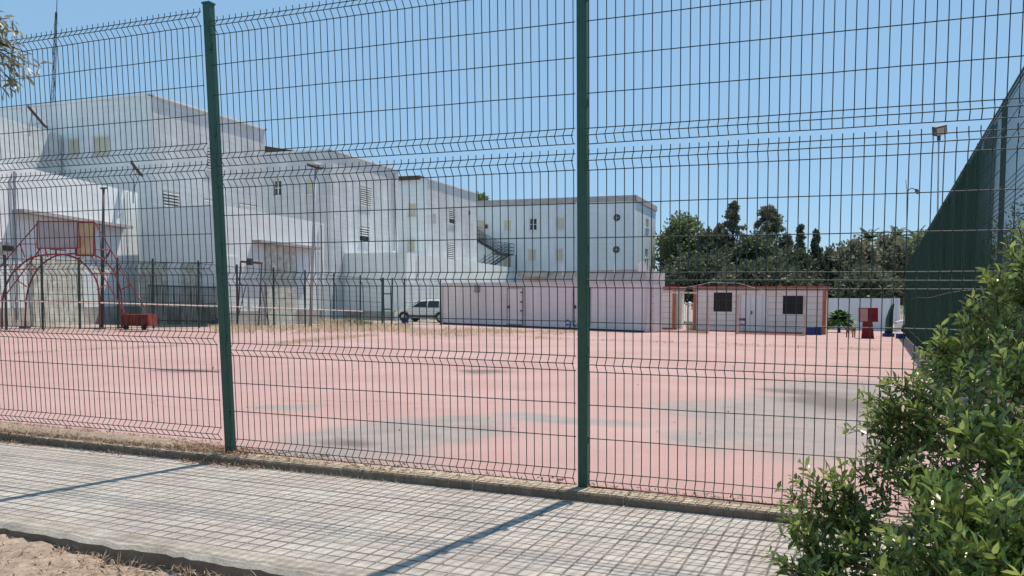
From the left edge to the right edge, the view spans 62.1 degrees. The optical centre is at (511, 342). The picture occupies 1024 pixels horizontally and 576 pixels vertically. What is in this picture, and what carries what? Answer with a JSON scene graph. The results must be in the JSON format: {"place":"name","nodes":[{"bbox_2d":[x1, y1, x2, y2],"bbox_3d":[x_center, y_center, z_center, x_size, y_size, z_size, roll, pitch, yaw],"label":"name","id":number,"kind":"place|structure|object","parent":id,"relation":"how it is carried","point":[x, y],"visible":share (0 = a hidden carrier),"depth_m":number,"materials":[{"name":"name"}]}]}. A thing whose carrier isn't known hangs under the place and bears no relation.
{"place":"outdoors","nodes":[
{"label":"outdoors","id":0,"kind":"place"},
{"bbox_2d":[27,105,46,135],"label":"floodlight bank","id":1,"kind":"structure","parent":0,"point":[38,117],"depth_m":40.44,"materials":[{"name":"metal"}]},
{"bbox_2d":[0,534,184,575],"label":"earth strip","id":2,"kind":"object","parent":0,"point":[26,560],"visible":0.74,"depth_m":4.02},
{"bbox_2d":[0,10,53,101],"bbox_3d":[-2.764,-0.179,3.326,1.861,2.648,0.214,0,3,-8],"label":"olive tree","id":3,"kind":"object","parent":2,"relation":"on","point":[11,81],"visible":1,"depth_m":3.35,"materials":[{"name":"green plant"}]},
{"bbox_2d":[1,545,159,575],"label":"pebbles","id":4,"kind":"object","parent":2,"relation":"on","point":[111,562],"visible":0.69,"depth_m":4.00,"materials":[{"name":"stone"}]},
{"bbox_2d":[0,417,401,575],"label":"dry straw","id":5,"kind":"object","parent":2,"relation":"on","point":[107,441],"visible":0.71,"depth_m":5.83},
{"bbox_2d":[0,420,912,575],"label":"leaf litter","id":6,"kind":"object","parent":2,"relation":"on","point":[152,446],"visible":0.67,"depth_m":6.12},
{"bbox_2d":[0,528,282,575],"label":"pavement edge face","id":7,"kind":"object","parent":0,"point":[168,561],"visible":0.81,"depth_m":4.06},
{"bbox_2d":[0,514,404,575],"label":"pavement edge","id":8,"kind":"object","parent":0,"point":[271,564],"visible":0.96,"depth_m":4.05,"materials":[{"name":"concrete"}]},
{"bbox_2d":[62,321,452,327],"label":"dry verge","id":9,"kind":"structure","parent":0,"point":[190,326],"depth_m":35.99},
{"bbox_2d":[148,285,216,324],"bbox_3d":[-13.708,-1.532,35.422,2.664,1.659,0.050,-1,3,-20],"label":"bar fence","id":10,"kind":"object","parent":9,"relation":"on","point":[180,286],"visible":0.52,"depth_m":35.41,"materials":[{"name":"metal"}]},
{"bbox_2d":[0,255,440,329],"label":"court fence","id":11,"kind":"object","parent":9,"relation":"on","point":[252,310],"visible":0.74,"depth_m":34.03,"materials":[{"name":"green metal"}]},
{"bbox_2d":[2,301,362,311],"bbox_3d":[-12.025,-1.424,34.574,0.051,0.552,18.417,2,3,30],"label":"rail","id":12,"kind":"object","parent":11,"relation":"attached to","point":[178,305],"visible":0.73,"depth_m":32.79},
{"bbox_2d":[238,258,268,326],"bbox_3d":[-11.275,-2.122,36.715,1.434,2.936,0.743,0,3,0],"label":"goal stand","id":13,"kind":"object","parent":9,"relation":"on","point":[249,262],"visible":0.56,"depth_m":36.58,"materials":[{"name":"metal"}]},
{"bbox_2d":[307,161,323,325],"bbox_3d":[-8.947,-4.458,38.802,0.725,7.555,0.420,0,3,0],"label":"floodlight mast","id":14,"kind":"object","parent":9,"relation":"on","point":[312,164],"visible":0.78,"depth_m":38.77,"materials":[{"name":"metal"}]},
{"bbox_2d":[333,318,373,326],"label":"weeds","id":15,"kind":"object","parent":9,"relation":"on","point":[363,324],"visible":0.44,"depth_m":41.58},
{"bbox_2d":[382,278,392,324],"bbox_3d":[-6.428,-2.107,43.952,0.586,2.431,0.078,0,3,0],"label":"gate frame","id":16,"kind":"object","parent":9,"relation":"on","point":[391,308],"visible":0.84,"depth_m":43.92,"materials":[{"name":"green paint"}]},
{"bbox_2d":[394,299,439,321],"bbox_3d":[-5.535,-2.100,56.029,4.220,1.533,2.110,1,3,20],"label":"parked car","id":17,"kind":"object","parent":9,"relation":"on","point":[408,311],"visible":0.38,"depth_m":55.26,"materials":[{"name":"paint"}]},
{"bbox_2d":[0,441,931,575],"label":"pavement","id":18,"kind":"structure","parent":0,"point":[390,527],"depth_m":4.60,"materials":[{"name":"tile"}]},
{"bbox_2d":[0,304,1019,408],"bbox_3d":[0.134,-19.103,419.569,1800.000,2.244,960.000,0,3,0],"label":"ground","id":19,"kind":"structure","parent":0,"point":[690,312],"depth_m":61.40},
{"bbox_2d":[0,117,60,175],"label":"wing","id":20,"kind":"structure","parent":19,"relation":"on","point":[51,139],"depth_m":42.52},
{"bbox_2d":[0,162,140,326],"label":"wing","id":21,"kind":"structure","parent":19,"relation":"on","point":[75,216],"depth_m":33.21,"materials":[{"name":"paint"}]},
{"bbox_2d":[3,245,13,250],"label":"window","id":22,"kind":"structure","parent":21,"relation":"in","point":[5,247],"depth_m":30.14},
{"bbox_2d":[130,160,142,202],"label":"floodlight bank","id":23,"kind":"structure","parent":21,"relation":"attached to","point":[136,167],"depth_m":37.67,"materials":[{"name":"metal"}]},
{"bbox_2d":[0,93,266,305],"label":"apartment block","id":24,"kind":"structure","parent":19,"relation":"on","point":[234,199],"depth_m":44.72,"materials":[{"name":"white paint"}]},
{"bbox_2d":[23,3,108,103],"bbox_3d":[-25.040,-16.213,47.200,6.011,7.490,2.128,0,3,0],"label":"radio mast","id":25,"kind":"object","parent":24,"relation":"on","point":[55,28],"visible":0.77,"depth_m":46.30,"materials":[{"name":"metal"}]},
{"bbox_2d":[65,138,79,157],"bbox_3d":[-23.148,-10.251,44.911,0.922,0.992,0.240,1,3,20],"label":"window","id":26,"kind":"structure","parent":24,"relation":"in","point":[76,149],"depth_m":45.00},
{"bbox_2d":[93,135,110,157],"bbox_3d":[-21.360,-10.149,44.246,1.288,1.142,0.240,1,3,20],"label":"window","id":27,"kind":"structure","parent":24,"relation":"in","point":[102,145],"depth_m":44.33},
{"bbox_2d":[163,190,180,206],"bbox_3d":[-17.819,-7.409,44.496,0.191,0.931,1.249,1,3,20],"label":"vent","id":28,"kind":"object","parent":24,"relation":"in","point":[165,193],"depth_m":44.46,"materials":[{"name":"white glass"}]},
{"bbox_2d":[204,199,212,204],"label":"window","id":29,"kind":"structure","parent":24,"relation":"in","point":[206,201],"depth_m":46.98,"materials":[{"name":"white glass"}]},
{"bbox_2d":[207,148,210,170],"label":"window","id":30,"kind":"structure","parent":24,"relation":"in","point":[208,149],"depth_m":47.05,"materials":[{"name":"white glass"}]},
{"bbox_2d":[239,203,255,210],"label":"window","id":31,"kind":"structure","parent":24,"relation":"in","point":[241,205],"depth_m":50.23,"materials":[{"name":"white glass"}]},
{"bbox_2d":[140,205,323,325],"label":"wing","id":32,"kind":"structure","parent":19,"relation":"on","point":[261,237],"depth_m":37.78,"materials":[{"name":"white painted plaster"},{"name":"galvanised steel"}]},
{"bbox_2d":[265,146,397,318],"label":"apartment block","id":33,"kind":"structure","parent":19,"relation":"on","point":[384,199],"depth_m":60.14,"materials":[{"name":"white paint"}]},
{"bbox_2d":[272,180,281,196],"bbox_3d":[-16.538,-10.854,60.061,0.818,1.177,0.245,1,3,20],"label":"window","id":34,"kind":"structure","parent":33,"relation":"in","point":[277,188],"depth_m":60.15,"materials":[{"name":"grey glass"}]},
{"bbox_2d":[305,179,313,195],"bbox_3d":[-13.988,-10.770,59.108,0.744,1.159,0.240,1,3,20],"label":"window","id":35,"kind":"structure","parent":33,"relation":"in","point":[309,186],"depth_m":59.22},
{"bbox_2d":[360,226,369,242],"bbox_3d":[-10.927,-7.965,63.086,0.250,1.190,1.602,1,3,20],"label":"window","id":36,"kind":"structure","parent":33,"relation":"in","point":[365,231],"depth_m":63.18,"materials":[{"name":"white glass"}]},
{"bbox_2d":[359,186,371,206],"bbox_3d":[-10.871,-10.778,63.042,0.250,1.422,1.789,1,3,20],"label":"window","id":37,"kind":"structure","parent":33,"relation":"in","point":[364,198],"depth_m":63.01,"materials":[{"name":"white glass"}]},
{"bbox_2d":[344,252,517,320],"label":"annex building","id":38,"kind":"structure","parent":19,"relation":"on","point":[413,262],"depth_m":60.24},
{"bbox_2d":[1,334,866,432],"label":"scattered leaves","id":39,"kind":"object","parent":19,"relation":"on","point":[488,417],"visible":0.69,"depth_m":9.79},
{"bbox_2d":[398,175,478,261],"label":"apartment block","id":40,"kind":"structure","parent":19,"relation":"on","point":[426,200],"depth_m":73.20,"materials":[{"name":"white paint"}]},
{"bbox_2d":[407,239,414,252],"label":"window","id":41,"kind":"structure","parent":40,"relation":"in","point":[412,242],"depth_m":72.30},
{"bbox_2d":[406,203,416,217],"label":"window","id":42,"kind":"structure","parent":40,"relation":"in","point":[412,205],"depth_m":72.12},
{"bbox_2d":[448,242,453,258],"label":"window","id":43,"kind":"structure","parent":40,"relation":"in","point":[450,245],"depth_m":76.26,"materials":[{"name":"white glass"}]},
{"bbox_2d":[449,209,455,224],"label":"window","id":44,"kind":"structure","parent":40,"relation":"in","point":[452,213],"depth_m":76.36,"materials":[{"name":"white glass"}]},
{"bbox_2d":[11,317,919,353],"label":"dry grass","id":45,"kind":"structure","parent":19,"relation":"on","point":[330,327],"depth_m":33.62,"materials":[{"name":"plant"}]},
{"bbox_2d":[477,191,489,200],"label":"tree","id":46,"kind":"object","parent":19,"relation":"on","point":[480,196],"visible":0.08,"depth_m":96.81,"materials":[{"name":"green plant"}]},
{"bbox_2d":[0,432,1008,535],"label":"kerb","id":47,"kind":"structure","parent":19,"relation":"on","point":[622,498],"depth_m":5.39,"materials":[{"name":"concrete"}]},
{"bbox_2d":[0,422,243,453],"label":"soil bank","id":48,"kind":"structure","parent":47,"relation":"on","point":[123,437],"depth_m":6.79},
{"bbox_2d":[0,0,1023,517],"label":"fence","id":49,"kind":"object","parent":47,"relation":"on","point":[220,212],"visible":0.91,"depth_m":5.33,"materials":[{"name":"green metal"}]},
{"bbox_2d":[592,487,911,518],"bbox_3d":[1.594,0.920,4.755,2.400,0.019,0.034,2,3,22],"label":"strip","id":50,"kind":"object","parent":47,"relation":"on","point":[716,499],"visible":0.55,"depth_m":4.93,"materials":[{"name":"red paint"}]},
{"bbox_2d":[477,195,656,281],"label":"apartment block","id":51,"kind":"structure","parent":19,"relation":"on","point":[557,221],"depth_m":86.00,"materials":[{"name":"white paint"}]},
{"bbox_2d":[478,220,485,238],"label":"window","id":52,"kind":"structure","parent":51,"relation":"in","point":[480,222],"depth_m":88.79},
{"bbox_2d":[478,227,515,280],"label":"outside stair","id":53,"kind":"object","parent":51,"relation":"attached to","point":[503,254],"visible":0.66,"depth_m":86.18,"materials":[{"name":"metal"}]},
{"bbox_2d":[503,257,510,266],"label":"window","id":54,"kind":"structure","parent":51,"relation":"in","point":[505,262],"depth_m":87.99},
{"bbox_2d":[503,220,511,231],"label":"window","id":55,"kind":"structure","parent":51,"relation":"in","point":[505,221],"depth_m":87.78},
{"bbox_2d":[527,249,536,261],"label":"window","id":56,"kind":"structure","parent":51,"relation":"in","point":[529,250],"depth_m":86.97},
{"bbox_2d":[528,218,536,230],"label":"window","id":57,"kind":"structure","parent":51,"relation":"in","point":[534,219],"depth_m":86.76,"materials":[{"name":"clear glass"}]},
{"bbox_2d":[555,248,563,261],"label":"window","id":58,"kind":"structure","parent":51,"relation":"in","point":[560,250],"depth_m":85.93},
{"bbox_2d":[556,218,564,229],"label":"window","id":59,"kind":"structure","parent":51,"relation":"in","point":[559,221],"depth_m":85.79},
{"bbox_2d":[518,269,664,285],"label":"building","id":60,"kind":"structure","parent":19,"relation":"on","point":[592,276],"depth_m":61.16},
{"bbox_2d":[562,263,639,274],"bbox_3d":[5.883,-4.817,56.079,5.244,0.837,1.054,1,3,17],"label":"roof railing","id":61,"kind":"object","parent":60,"relation":"on","point":[593,263],"visible":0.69,"depth_m":56.29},
{"bbox_2d":[650,210,704,285],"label":"tree","id":62,"kind":"object","parent":19,"relation":"on","point":[674,228],"visible":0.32,"depth_m":89.97,"materials":[{"name":"green plant"}]},
{"bbox_2d":[650,243,734,309],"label":"tree","id":63,"kind":"object","parent":19,"relation":"on","point":[702,263],"visible":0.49,"depth_m":77.61,"materials":[{"name":"green plant"}]},
{"bbox_2d":[687,226,729,262],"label":"tree","id":64,"kind":"object","parent":19,"relation":"on","point":[711,243],"visible":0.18,"depth_m":86.69,"materials":[{"name":"green plant"}]},
{"bbox_2d":[713,222,732,250],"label":"tree","id":65,"kind":"object","parent":19,"relation":"on","point":[722,241],"visible":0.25,"depth_m":88.04,"materials":[{"name":"green plant"}]},
{"bbox_2d":[722,200,747,247],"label":"pine tree","id":66,"kind":"object","parent":19,"relation":"on","point":[732,217],"visible":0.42,"depth_m":89.05,"materials":[{"name":"green plant"}]},
{"bbox_2d":[715,226,785,266],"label":"tree","id":67,"kind":"object","parent":19,"relation":"on","point":[751,248],"visible":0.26,"depth_m":82.27,"materials":[{"name":"green plant"}]},
{"bbox_2d":[705,254,821,285],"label":"tree","id":68,"kind":"object","parent":19,"relation":"on","point":[771,266],"visible":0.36,"depth_m":72.16,"materials":[{"name":"green plant"}]},
{"bbox_2d":[747,204,786,251],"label":"pine tree","id":69,"kind":"object","parent":19,"relation":"on","point":[772,218],"visible":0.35,"depth_m":88.73,"materials":[{"name":"green plant"}]},
{"bbox_2d":[776,232,794,250],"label":"tree","id":70,"kind":"object","parent":19,"relation":"on","point":[783,239],"visible":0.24,"depth_m":85.29,"materials":[{"name":"green plant"}]},
{"bbox_2d":[759,245,825,285],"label":"tree","id":71,"kind":"object","parent":19,"relation":"on","point":[802,257],"visible":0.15,"depth_m":76.54,"materials":[{"name":"green plant"}]},
{"bbox_2d":[793,223,806,252],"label":"cypress tree","id":72,"kind":"object","parent":19,"relation":"on","point":[801,238],"visible":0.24,"depth_m":79.40,"materials":[{"name":"green plant"}]},
{"bbox_2d":[810,228,829,297],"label":"cypress tree","id":73,"kind":"object","parent":19,"relation":"on","point":[814,247],"visible":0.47,"depth_m":79.40,"materials":[{"name":"green plant"}]},
{"bbox_2d":[821,243,840,297],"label":"tree","id":74,"kind":"object","parent":19,"relation":"on","point":[826,251],"visible":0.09,"depth_m":80.22,"materials":[{"name":"green plant"}]},
{"bbox_2d":[824,234,890,297],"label":"tree","id":75,"kind":"object","parent":19,"relation":"on","point":[855,253],"visible":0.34,"depth_m":78.50,"materials":[{"name":"green plant"}]},
{"bbox_2d":[828,298,899,331],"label":"white wall","id":76,"kind":"structure","parent":19,"relation":"on","point":[844,304],"depth_m":60.86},
{"bbox_2d":[829,260,904,305],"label":"tree","id":77,"kind":"object","parent":19,"relation":"on","point":[875,285],"visible":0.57,"depth_m":70.18,"materials":[{"name":"green plant"}]},
{"bbox_2d":[855,227,881,244],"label":"palm tree","id":78,"kind":"object","parent":19,"relation":"on","point":[868,236],"visible":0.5,"depth_m":91.10,"materials":[{"name":"green plant"}]},
{"bbox_2d":[761,219,1023,575],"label":"bush","id":79,"kind":"object","parent":19,"relation":"on","point":[968,533],"visible":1,"depth_m":3.53,"materials":[{"name":"green plant"}]},
{"bbox_2d":[870,231,916,303],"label":"tree","id":80,"kind":"object","parent":19,"relation":"on","point":[900,248],"visible":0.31,"depth_m":81.98,"materials":[{"name":"green plant"}]},
{"bbox_2d":[899,305,903,330],"bbox_3d":[28.281,-1.667,61.004,1.355,1.920,0.101,0,3,0],"label":"slat fence","id":81,"kind":"object","parent":19,"relation":"on","point":[901,311],"visible":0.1,"depth_m":60.95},
{"bbox_2d":[887,225,916,239],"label":"palm tree","id":82,"kind":"object","parent":19,"relation":"on","point":[898,229],"visible":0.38,"depth_m":89.05,"materials":[{"name":"green plant"}]},
{"bbox_2d":[894,229,923,302],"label":"tree","id":83,"kind":"object","parent":19,"relation":"on","point":[915,242],"visible":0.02,"depth_m":81.41,"materials":[{"name":"green plant"}]},
{"bbox_2d":[906,184,918,264],"bbox_3d":[28.855,-6.325,61.751,0.924,10.844,0.200,0,3,0],"label":"street lamp","id":84,"kind":"object","parent":19,"relation":"on","point":[916,190],"visible":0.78,"depth_m":61.56,"materials":[{"name":"metal"}]},
{"bbox_2d":[905,225,926,237],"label":"palm tree","id":85,"kind":"object","parent":19,"relation":"on","point":[921,229],"visible":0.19,"depth_m":89.64,"materials":[{"name":"green plant"}]},
{"bbox_2d":[932,124,946,211],"bbox_3d":[17.850,-4.564,35.809,0.558,9.164,0.436,0,3,0],"label":"floodlight mast","id":86,"kind":"object","parent":19,"relation":"on","point":[939,128],"visible":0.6,"depth_m":35.60,"materials":[{"name":"metal"}]},
{"bbox_2d":[904,66,1023,433],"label":"screened fence","id":87,"kind":"object","parent":19,"relation":"on","point":[958,237],"visible":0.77,"depth_m":11.90,"materials":[{"name":"fabric"}]},
{"bbox_2d":[989,195,1023,337],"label":"hedge","id":88,"kind":"object","parent":19,"relation":"on","point":[993,250],"visible":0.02,"depth_m":21.63,"materials":[{"name":"green plant"}]},
{"bbox_2d":[0,325,1023,517],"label":"court","id":89,"kind":"object","parent":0,"point":[545,410],"visible":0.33,"depth_m":10.36,"materials":[{"name":"paint"}]},
{"bbox_2d":[0,221,156,329],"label":"basketball stand","id":90,"kind":"object","parent":89,"relation":"on","point":[87,245],"visible":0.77,"depth_m":28.40,"materials":[{"name":"red paint"}]},
{"bbox_2d":[100,187,106,327],"bbox_3d":[-14.668,-3.015,30.593,0.368,5.047,0.152,0,3,0],"label":"floodlight mast","id":91,"kind":"object","parent":89,"relation":"on","point":[102,270],"visible":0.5,"depth_m":30.55,"materials":[{"name":"metal"}]},
{"bbox_2d":[441,281,663,332],"bbox_3d":[1.715,-1.997,47.105,14.130,2.616,1.715,3,4,39],"label":"container cabin","id":92,"kind":"object","parent":89,"relation":"on","point":[528,294],"visible":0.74,"depth_m":45.80,"materials":[{"name":"metal"}]},
{"bbox_2d":[507,288,522,324],"bbox_3d":[0.149,-1.994,47.341,1.147,2.059,0.088,3,4,39],"label":"door","id":93,"kind":"structure","parent":92,"relation":"in","point":[514,292],"depth_m":47.34,"materials":[{"name":"metal"}]},
{"bbox_2d":[573,287,576,324],"bbox_3d":[3.619,-1.874,44.487,1.100,2.004,0.088,3,4,39],"label":"door","id":94,"kind":"structure","parent":92,"relation":"in","point":[574,289],"depth_m":44.75,"materials":[{"name":"metal"}]},
{"bbox_2d":[650,269,653,331],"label":"service pipes","id":95,"kind":"object","parent":92,"relation":"attached to","point":[652,303],"visible":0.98,"depth_m":42.33,"materials":[{"name":"metal"}]},
{"bbox_2d":[662,286,684,329],"bbox_3d":[9.095,-2.071,51.555,2.356,2.550,2.771,2,3,22],"label":"site cabin","id":96,"kind":"object","parent":89,"relation":"on","point":[673,308],"visible":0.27,"depth_m":50.15,"materials":[{"name":"white metal"}]},
{"bbox_2d":[676,294,681,328],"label":"gate pillar","id":97,"kind":"structure","parent":89,"relation":"on","point":[680,306],"depth_m":49.91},
{"bbox_2d":[655,291,708,332],"bbox_3d":[8.495,-1.540,43.630,3.271,2.124,0.920,1,3,8],"label":"handball goal","id":98,"kind":"object","parent":89,"relation":"on","point":[707,313],"visible":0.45,"depth_m":43.10,"materials":[{"name":"paint"}]},
{"bbox_2d":[693,286,827,334],"bbox_3d":[14.186,-1.856,48.781,7.718,2.631,2.481,2,3,29],"label":"site cabin","id":99,"kind":"object","parent":89,"relation":"on","point":[780,308],"visible":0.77,"depth_m":47.59,"materials":[{"name":"white metal"}]},
{"bbox_2d":[685,303,692,323],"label":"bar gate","id":100,"kind":"structure","parent":99,"relation":"attached to","point":[687,312],"depth_m":50.19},
{"bbox_2d":[713,292,731,311],"bbox_3d":[12.050,-2.286,48.617,1.063,1.095,0.071,2,3,29],"label":"window","id":101,"kind":"structure","parent":99,"relation":"in","point":[721,296],"depth_m":48.64,"materials":[{"name":"black glass"}]},
{"bbox_2d":[740,295,767,330],"bbox_3d":[13.574,-1.654,47.782,1.542,2.026,0.125,2,3,29],"label":"door","id":102,"kind":"structure","parent":99,"relation":"in","point":[750,299],"depth_m":47.81,"materials":[{"name":"metal"}]},
{"bbox_2d":[783,296,802,313],"bbox_3d":[15.441,-2.042,46.774,1.086,1.018,0.071,2,3,29],"label":"window","id":103,"kind":"structure","parent":99,"relation":"in","point":[791,300],"depth_m":46.80,"materials":[{"name":"black glass"}]},
{"bbox_2d":[736,293,805,335],"bbox_3d":[13.098,-1.414,43.114,3.343,2.123,0.928,1,3,14],"label":"handball goal","id":104,"kind":"object","parent":89,"relation":"on","point":[737,318],"visible":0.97,"depth_m":42.83,"materials":[{"name":"paint"}]},
{"bbox_2d":[807,327,814,334],"bbox_3d":[15.615,-0.570,44.553,0.400,0.400,0.340,2,3,29],"label":"crate","id":105,"kind":"object","parent":89,"relation":"on","point":[810,330],"visible":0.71,"depth_m":44.41,"materials":[{"name":"blue plastic"}]},
{"bbox_2d":[814,328,821,334],"bbox_3d":[16.148,-0.573,44.917,0.400,0.400,0.340,2,3,29],"label":"crate","id":106,"kind":"object","parent":89,"relation":"on","point":[819,331],"visible":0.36,"depth_m":44.78,"materials":[{"name":"blue plastic"}]},
{"bbox_2d":[828,309,856,332],"bbox_3d":[20.002,-1.296,52.002,2.057,1.432,2.036,0,3,0],"label":"palm","id":107,"kind":"object","parent":89,"relation":"on","point":[843,317],"visible":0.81,"depth_m":51.66,"materials":[{"name":"green plant"}]},
{"bbox_2d":[846,328,855,336],"bbox_3d":[16.698,-0.461,41.967,0.360,0.445,0.300,0,3,0],"label":"bench","id":108,"kind":"object","parent":89,"relation":"on","point":[852,331],"visible":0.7,"depth_m":42.04,"materials":[{"name":"wood"}]},
{"bbox_2d":[858,308,877,338],"bbox_3d":[17.029,-0.897,40.717,1.174,1.494,0.668,0,3,0],"label":"red pedestal","id":109,"kind":"object","parent":89,"relation":"on","point":[865,316],"visible":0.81,"depth_m":40.39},
{"bbox_2d":[882,303,894,336],"bbox_3d":[19.868,-1.172,44.882,0.600,1.768,0.585,0,3,0],"label":"covered stand","id":110,"kind":"object","parent":89,"relation":"on","point":[888,324],"visible":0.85,"depth_m":44.76,"materials":[{"name":"fabric"}]},
{"bbox_2d":[896,333,905,338],"bbox_3d":[19.037,-0.294,41.705,0.440,0.240,0.429,0,3,0],"label":"drum","id":111,"kind":"object","parent":89,"relation":"on","point":[899,336],"visible":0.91,"depth_m":41.53,"materials":[{"name":"blue plastic"}]},
{"bbox_2d":[0,0,1023,302],"label":"sky","id":112,"kind":"structure","parent":0,"point":[33,17],"materials":[{"name":"blue"}]},
{"bbox_2d":[638,260,648,275],"bbox_3d":[8.855,-4.947,56.821,0.919,1.050,0.546,0,3,0],"label":"water tank","id":113,"kind":"object","parent":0,"point":[644,267],"visible":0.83,"depth_m":56.63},
{"bbox_2d":[680,282,791,293],"bbox_3d":[11.180,-2.785,43.912,7.700,0.618,0.025,0,3,0],"label":"cable","id":114,"kind":"object","parent":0,"point":[739,283],"visible":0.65,"depth_m":43.90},
{"bbox_2d":[893,319,904,331],"bbox_3d":[25.712,-1.233,52.233,4.220,1.533,2.110,2,3,21],"label":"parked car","id":115,"kind":"object","parent":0,"point":[898,324],"visible":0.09,"depth_m":52.19,"materials":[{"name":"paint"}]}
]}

